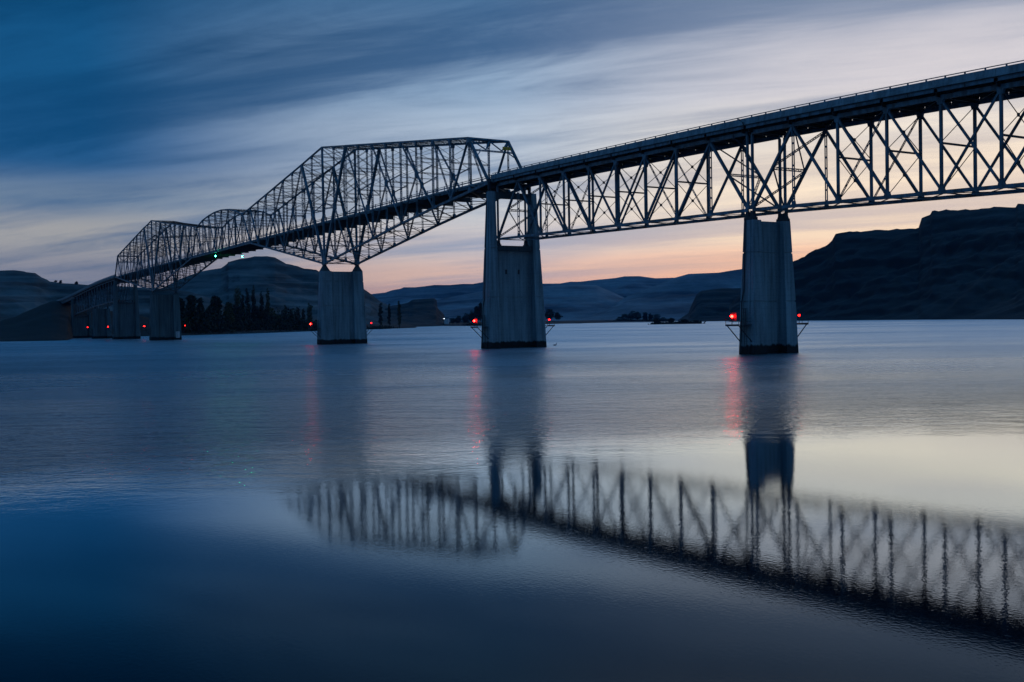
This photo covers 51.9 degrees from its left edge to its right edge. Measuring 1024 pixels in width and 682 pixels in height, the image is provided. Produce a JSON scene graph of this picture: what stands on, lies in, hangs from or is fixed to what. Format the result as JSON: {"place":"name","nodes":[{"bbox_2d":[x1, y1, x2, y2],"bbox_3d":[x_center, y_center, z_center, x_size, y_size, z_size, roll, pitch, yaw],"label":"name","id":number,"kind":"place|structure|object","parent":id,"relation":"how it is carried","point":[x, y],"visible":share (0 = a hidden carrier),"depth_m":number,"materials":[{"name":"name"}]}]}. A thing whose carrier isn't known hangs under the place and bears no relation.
{"place":"outdoors","nodes":[
{"label":"outdoors","id":0,"kind":"place"},
{"bbox_2d":[0,301,149,341],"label":"promontory","id":1,"kind":"structure","parent":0,"point":[50,321],"depth_m":755.87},
{"bbox_2d":[56,294,85,303],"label":"plate girder span","id":2,"kind":"object","parent":1,"relation":"on","point":[67,298],"visible":0.68,"depth_m":831.36,"materials":[{"name":"metal"}]},
{"bbox_2d":[0,270,224,320],"bbox_3d":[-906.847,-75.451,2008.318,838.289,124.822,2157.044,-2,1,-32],"label":"hill","id":3,"kind":"structure","parent":0,"point":[21,292],"depth_m":1578.56,"materials":[{"name":"brown soil"}]},
{"bbox_2d":[163,256,387,323],"bbox_3d":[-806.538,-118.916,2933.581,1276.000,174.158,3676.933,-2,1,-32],"label":"butte hill","id":4,"kind":"structure","parent":0,"point":[290,286],"depth_m":2246.08,"materials":[{"name":"brown soil"}]},
{"bbox_2d":[140,324,415,334],"bbox_3d":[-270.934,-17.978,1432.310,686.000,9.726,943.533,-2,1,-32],"label":"bank","id":5,"kind":"structure","parent":0,"point":[368,325],"depth_m":1055.79,"materials":[{"name":"black soil"}]},
{"bbox_2d":[179,297,185,329],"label":"broadleaf tree","id":6,"kind":"object","parent":5,"relation":"on","point":[182,304],"visible":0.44,"depth_m":928.24,"materials":[{"name":"green plant"}]},
{"bbox_2d":[181,316,191,329],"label":"broadleaf tree","id":7,"kind":"object","parent":5,"relation":"on","point":[185,320],"visible":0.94,"depth_m":917.32,"materials":[{"name":"green plant"}]},
{"bbox_2d":[184,295,199,330],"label":"broadleaf tree","id":8,"kind":"object","parent":5,"relation":"on","point":[190,306],"visible":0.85,"depth_m":927.40,"materials":[{"name":"green plant"}]},
{"bbox_2d":[196,297,204,323],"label":"broadleaf tree","id":9,"kind":"object","parent":5,"relation":"on","point":[200,308],"visible":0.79,"depth_m":947.65,"materials":[{"name":"green plant"}]},
{"bbox_2d":[209,295,224,325],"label":"broadleaf tree","id":10,"kind":"object","parent":5,"relation":"on","point":[215,301],"visible":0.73,"depth_m":987.34,"materials":[{"name":"green plant"}]},
{"bbox_2d":[222,302,235,325],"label":"broadleaf tree","id":11,"kind":"object","parent":5,"relation":"on","point":[229,313],"visible":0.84,"depth_m":1007.81,"materials":[{"name":"green plant"}]},
{"bbox_2d":[233,285,240,306],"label":"poplar tree","id":12,"kind":"object","parent":5,"relation":"on","point":[236,300],"visible":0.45,"depth_m":1058.80,"materials":[{"name":"green plant"}]},
{"bbox_2d":[240,294,244,310],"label":"poplar tree","id":13,"kind":"object","parent":5,"relation":"on","point":[242,301],"visible":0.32,"depth_m":1073.82,"materials":[{"name":"green plant"}]},
{"bbox_2d":[245,288,250,320],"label":"poplar tree","id":14,"kind":"object","parent":5,"relation":"on","point":[247,301],"visible":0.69,"depth_m":1068.93,"materials":[{"name":"green plant"}]},
{"bbox_2d":[180,306,316,334],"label":"bank scrub","id":15,"kind":"object","parent":5,"relation":"on","point":[290,322],"visible":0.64,"depth_m":1046.59,"materials":[{"name":"green plant"}]},
{"bbox_2d":[251,285,256,319],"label":"poplar tree","id":16,"kind":"object","parent":5,"relation":"on","point":[253,299],"visible":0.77,"depth_m":1073.97,"materials":[{"name":"green plant"}]},
{"bbox_2d":[259,292,263,324],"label":"poplar tree","id":17,"kind":"object","parent":5,"relation":"on","point":[261,301],"visible":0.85,"depth_m":1088.78,"materials":[{"name":"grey plant"}]},
{"bbox_2d":[265,288,270,322],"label":"poplar tree","id":18,"kind":"object","parent":5,"relation":"on","point":[267,305],"visible":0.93,"depth_m":1099.04,"materials":[{"name":"green plant"}]},
{"bbox_2d":[226,330,316,333],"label":"shore rocks","id":19,"kind":"object","parent":5,"relation":"on","point":[269,332],"visible":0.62,"depth_m":1050.40,"materials":[{"name":"black stone"}]},
{"bbox_2d":[306,302,312,320],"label":"poplar tree","id":20,"kind":"object","parent":5,"relation":"on","point":[310,312],"visible":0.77,"depth_m":1228.31,"materials":[{"name":"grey plant"}]},
{"bbox_2d":[378,302,382,326],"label":"poplar tree","id":21,"kind":"object","parent":5,"relation":"on","point":[380,312],"visible":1,"depth_m":1398.91,"materials":[{"name":"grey plant"}]},
{"bbox_2d":[367,325,393,328],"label":"bank scrub","id":22,"kind":"object","parent":5,"relation":"on","point":[383,327],"visible":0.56,"depth_m":1398.22,"materials":[{"name":"green plant"}]},
{"bbox_2d":[387,304,390,327],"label":"poplar tree","id":23,"kind":"object","parent":5,"relation":"on","point":[389,316],"visible":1,"depth_m":1419.35,"materials":[{"name":"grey plant"}]},
{"bbox_2d":[397,301,401,327],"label":"poplar tree","id":24,"kind":"object","parent":5,"relation":"on","point":[399,313],"visible":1,"depth_m":1428.38,"materials":[{"name":"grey plant"}]},
{"bbox_2d":[378,298,444,326],"bbox_3d":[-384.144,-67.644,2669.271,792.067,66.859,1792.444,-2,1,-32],"label":"hill","id":25,"kind":"structure","parent":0,"point":[421,312],"depth_m":2296.41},
{"bbox_2d":[444,318,448,323],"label":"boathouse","id":26,"kind":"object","parent":25,"relation":"on","point":[446,320],"visible":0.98,"depth_m":2296.66,"materials":[{"name":"grey"}]},
{"bbox_2d":[477,302,481,319],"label":"broadleaf tree","id":27,"kind":"object","parent":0,"point":[480,310],"visible":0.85,"depth_m":2095.65,"materials":[{"name":"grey plant"}]},
{"bbox_2d":[0,319,1023,681],"bbox_3d":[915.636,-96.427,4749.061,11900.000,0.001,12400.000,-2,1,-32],"label":"river","id":28,"kind":"structure","parent":0,"point":[836,501],"depth_m":39.27,"materials":[{"name":"liquid"}]},
{"bbox_2d":[71,299,91,337],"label":"bridge pier","id":29,"kind":"structure","parent":28,"relation":"in","point":[80,324],"depth_m":805.78,"materials":[{"name":"concrete"}]},
{"bbox_2d":[73,283,106,315],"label":"deck truss span","id":30,"kind":"object","parent":29,"relation":"on","point":[87,291],"visible":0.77,"depth_m":769.73,"materials":[{"name":"metal"}]},
{"bbox_2d":[92,309,111,338],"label":"bridge pier","id":31,"kind":"structure","parent":28,"relation":"in","point":[101,320],"depth_m":738.85,"materials":[{"name":"concrete"}]},
{"bbox_2d":[92,274,132,308],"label":"deck truss span","id":32,"kind":"object","parent":31,"relation":"on","point":[107,282],"visible":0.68,"depth_m":703.32,"materials":[{"name":"metal"}]},
{"bbox_2d":[112,281,140,338],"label":"bridge pier","id":33,"kind":"structure","parent":28,"relation":"in","point":[126,322],"depth_m":672.04,"materials":[{"name":"concrete"}]},
{"bbox_2d":[149,292,181,339],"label":"bridge pier","id":34,"kind":"structure","parent":28,"relation":"in","point":[165,321],"depth_m":587.46,"materials":[{"name":"concrete"}]},
{"bbox_2d":[114,137,530,292],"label":"cantilever truss","id":35,"kind":"object","parent":34,"relation":"on","point":[436,199],"visible":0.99,"depth_m":374.37,"materials":[{"name":"metal"}]},
{"bbox_2d":[317,266,366,344],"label":"bridge pier","id":36,"kind":"structure","parent":28,"relation":"in","point":[341,311],"depth_m":374.43,"materials":[{"name":"concrete"}]},
{"bbox_2d":[308,320,320,334],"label":"lamp platform","id":37,"kind":"structure","parent":36,"relation":"attached to","point":[315,328],"depth_m":369.59,"materials":[{"name":"grey metal"}]},
{"bbox_2d":[481,191,546,348],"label":"bridge pier","id":38,"kind":"structure","parent":28,"relation":"in","point":[513,314],"depth_m":276.93,"materials":[{"name":"concrete"}]},
{"bbox_2d":[471,319,488,338],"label":"lamp platform","id":39,"kind":"structure","parent":38,"relation":"attached to","point":[484,324],"depth_m":271.77,"materials":[{"name":"grey metal"}]},
{"bbox_2d":[545,321,554,334],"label":"lamp platform","id":40,"kind":"structure","parent":38,"relation":"attached to","point":[549,325],"depth_m":281.67,"materials":[{"name":"grey metal"}]},
{"bbox_2d":[612,321,660,322],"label":"gravel bar","id":41,"kind":"object","parent":28,"relation":"in","point":[631,321],"visible":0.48,"depth_m":2552.39,"materials":[{"name":"grey gravel"}]},
{"bbox_2d":[650,323,704,324],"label":"islet","id":42,"kind":"object","parent":28,"relation":"in","point":[681,323],"visible":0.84,"depth_m":1346.52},
{"bbox_2d":[648,320,705,324],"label":"islet scrub","id":43,"kind":"object","parent":42,"relation":"on","point":[677,322],"visible":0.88,"depth_m":1354.60,"materials":[{"name":"green plant"}]},
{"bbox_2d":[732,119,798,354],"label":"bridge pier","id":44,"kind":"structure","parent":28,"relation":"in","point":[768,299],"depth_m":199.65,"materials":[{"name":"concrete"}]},
{"bbox_2d":[491,117,782,245],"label":"deck truss span","id":45,"kind":"object","parent":44,"relation":"on","point":[674,147],"visible":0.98,"depth_m":229.32,"materials":[{"name":"metal"}]},
{"bbox_2d":[725,308,751,351],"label":"lamp platform","id":46,"kind":"structure","parent":44,"relation":"attached to","point":[738,321],"depth_m":196.05,"materials":[{"name":"grey metal"}]},
{"bbox_2d":[730,312,736,319],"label":"navigation lamp","id":47,"kind":"object","parent":46,"relation":"on","point":[733,314],"visible":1,"depth_m":195.49,"materials":[{"name":"red glass"}]},
{"bbox_2d":[797,320,808,335],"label":"lamp platform","id":48,"kind":"structure","parent":44,"relation":"attached to","point":[805,324],"depth_m":202.97,"materials":[{"name":"grey metal"}]},
{"bbox_2d":[0,0,1023,293],"label":"sky","id":49,"kind":"structure","parent":0,"point":[117,117],"materials":[{"name":"blue"}]},
{"bbox_2d":[372,276,671,305],"bbox_3d":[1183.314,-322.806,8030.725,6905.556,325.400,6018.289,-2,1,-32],"label":"distant ridge","id":50,"kind":"structure","parent":0,"point":[624,286],"depth_m":6788.60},
{"bbox_2d":[437,285,623,322],"bbox_3d":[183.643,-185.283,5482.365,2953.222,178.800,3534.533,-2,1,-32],"label":"valley spur","id":51,"kind":"structure","parent":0,"point":[571,302],"depth_m":4558.87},
{"bbox_2d":[444,319,653,325],"bbox_3d":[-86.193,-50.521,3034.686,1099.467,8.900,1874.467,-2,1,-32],"label":"shore","id":52,"kind":"structure","parent":0,"point":[556,322],"depth_m":2619.05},
{"bbox_2d":[455,316,461,325],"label":"broadleaf tree","id":53,"kind":"object","parent":52,"relation":"on","point":[458,319],"visible":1,"depth_m":2099.00,"materials":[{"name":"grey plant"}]},
{"bbox_2d":[461,313,469,323],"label":"broadleaf tree","id":54,"kind":"object","parent":52,"relation":"on","point":[465,319],"visible":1,"depth_m":2096.79,"materials":[{"name":"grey plant"}]},
{"bbox_2d":[468,311,474,322],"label":"broadleaf tree","id":55,"kind":"object","parent":52,"relation":"on","point":[471,317],"visible":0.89,"depth_m":2096.90,"materials":[{"name":"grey plant"}]},
{"bbox_2d":[473,306,479,320],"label":"broadleaf tree","id":56,"kind":"object","parent":52,"relation":"on","point":[476,309],"visible":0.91,"depth_m":2095.25,"materials":[{"name":"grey plant"}]},
{"bbox_2d":[463,321,558,325],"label":"shore scrub","id":57,"kind":"object","parent":52,"relation":"on","point":[469,324],"visible":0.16,"depth_m":2040.26,"materials":[{"name":"green plant"}]},
{"bbox_2d":[544,309,554,318],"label":"broadleaf tree","id":58,"kind":"object","parent":52,"relation":"on","point":[549,313],"visible":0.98,"depth_m":2296.25,"materials":[{"name":"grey plant"}]},
{"bbox_2d":[554,312,562,319],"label":"broadleaf tree","id":59,"kind":"object","parent":52,"relation":"on","point":[557,315],"visible":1,"depth_m":2297.24,"materials":[{"name":"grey plant"}]},
{"bbox_2d":[574,294,696,320],"bbox_3d":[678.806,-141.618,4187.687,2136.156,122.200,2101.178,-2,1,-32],"label":"dark spur","id":60,"kind":"structure","parent":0,"point":[676,307],"depth_m":3589.04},
{"bbox_2d":[614,269,741,305],"bbox_3d":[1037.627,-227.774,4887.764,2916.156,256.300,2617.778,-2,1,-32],"label":"sloping ridge","id":61,"kind":"structure","parent":0,"point":[697,283],"depth_m":4343.01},
{"bbox_2d":[678,288,740,321],"bbox_3d":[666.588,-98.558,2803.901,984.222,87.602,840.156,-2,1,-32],"label":"mesa","id":62,"kind":"structure","parent":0,"point":[710,305],"depth_m":2561.57,"materials":[{"name":"stone"}]},
{"bbox_2d":[729,204,1023,321],"bbox_3d":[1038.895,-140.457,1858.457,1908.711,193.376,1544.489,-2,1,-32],"label":"river cliff","id":63,"kind":"structure","parent":0,"point":[945,264],"depth_m":1680.10,"materials":[{"name":"brown stone"}]},
{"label":"wooded island","id":64,"kind":"structure","parent":0,"visible":0},
{"bbox_2d":[627,311,637,318],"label":"broadleaf tree","id":65,"kind":"object","parent":64,"relation":"on","point":[631,315],"visible":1,"depth_m":2744.59,"materials":[{"name":"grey plant"}]},
{"bbox_2d":[605,318,667,320],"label":"island scrub","id":66,"kind":"object","parent":64,"relation":"on","point":[638,320],"visible":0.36,"depth_m":2745.29,"materials":[{"name":"green plant"}]},
{"bbox_2d":[634,312,642,319],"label":"broadleaf tree","id":67,"kind":"object","parent":64,"relation":"on","point":[639,316],"visible":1,"depth_m":2745.48,"materials":[{"name":"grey plant"}]},
{"bbox_2d":[642,312,647,319],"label":"broadleaf tree","id":68,"kind":"object","parent":64,"relation":"on","point":[644,315],"visible":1,"depth_m":2746.92,"materials":[{"name":"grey plant"}]},
{"bbox_2d":[653,314,659,319],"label":"broadleaf tree","id":69,"kind":"object","parent":64,"relation":"on","point":[657,315],"visible":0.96,"depth_m":2747.01,"materials":[{"name":"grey plant"}]},
{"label":"bridge pier","id":70,"kind":"object","parent":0,"visible":0},
{"bbox_2d":[744,60,1023,220],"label":"deck truss span","id":71,"kind":"object","parent":70,"relation":"on","point":[992,86],"visible":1,"depth_m":172.82,"materials":[{"name":"metal"}]}
]}

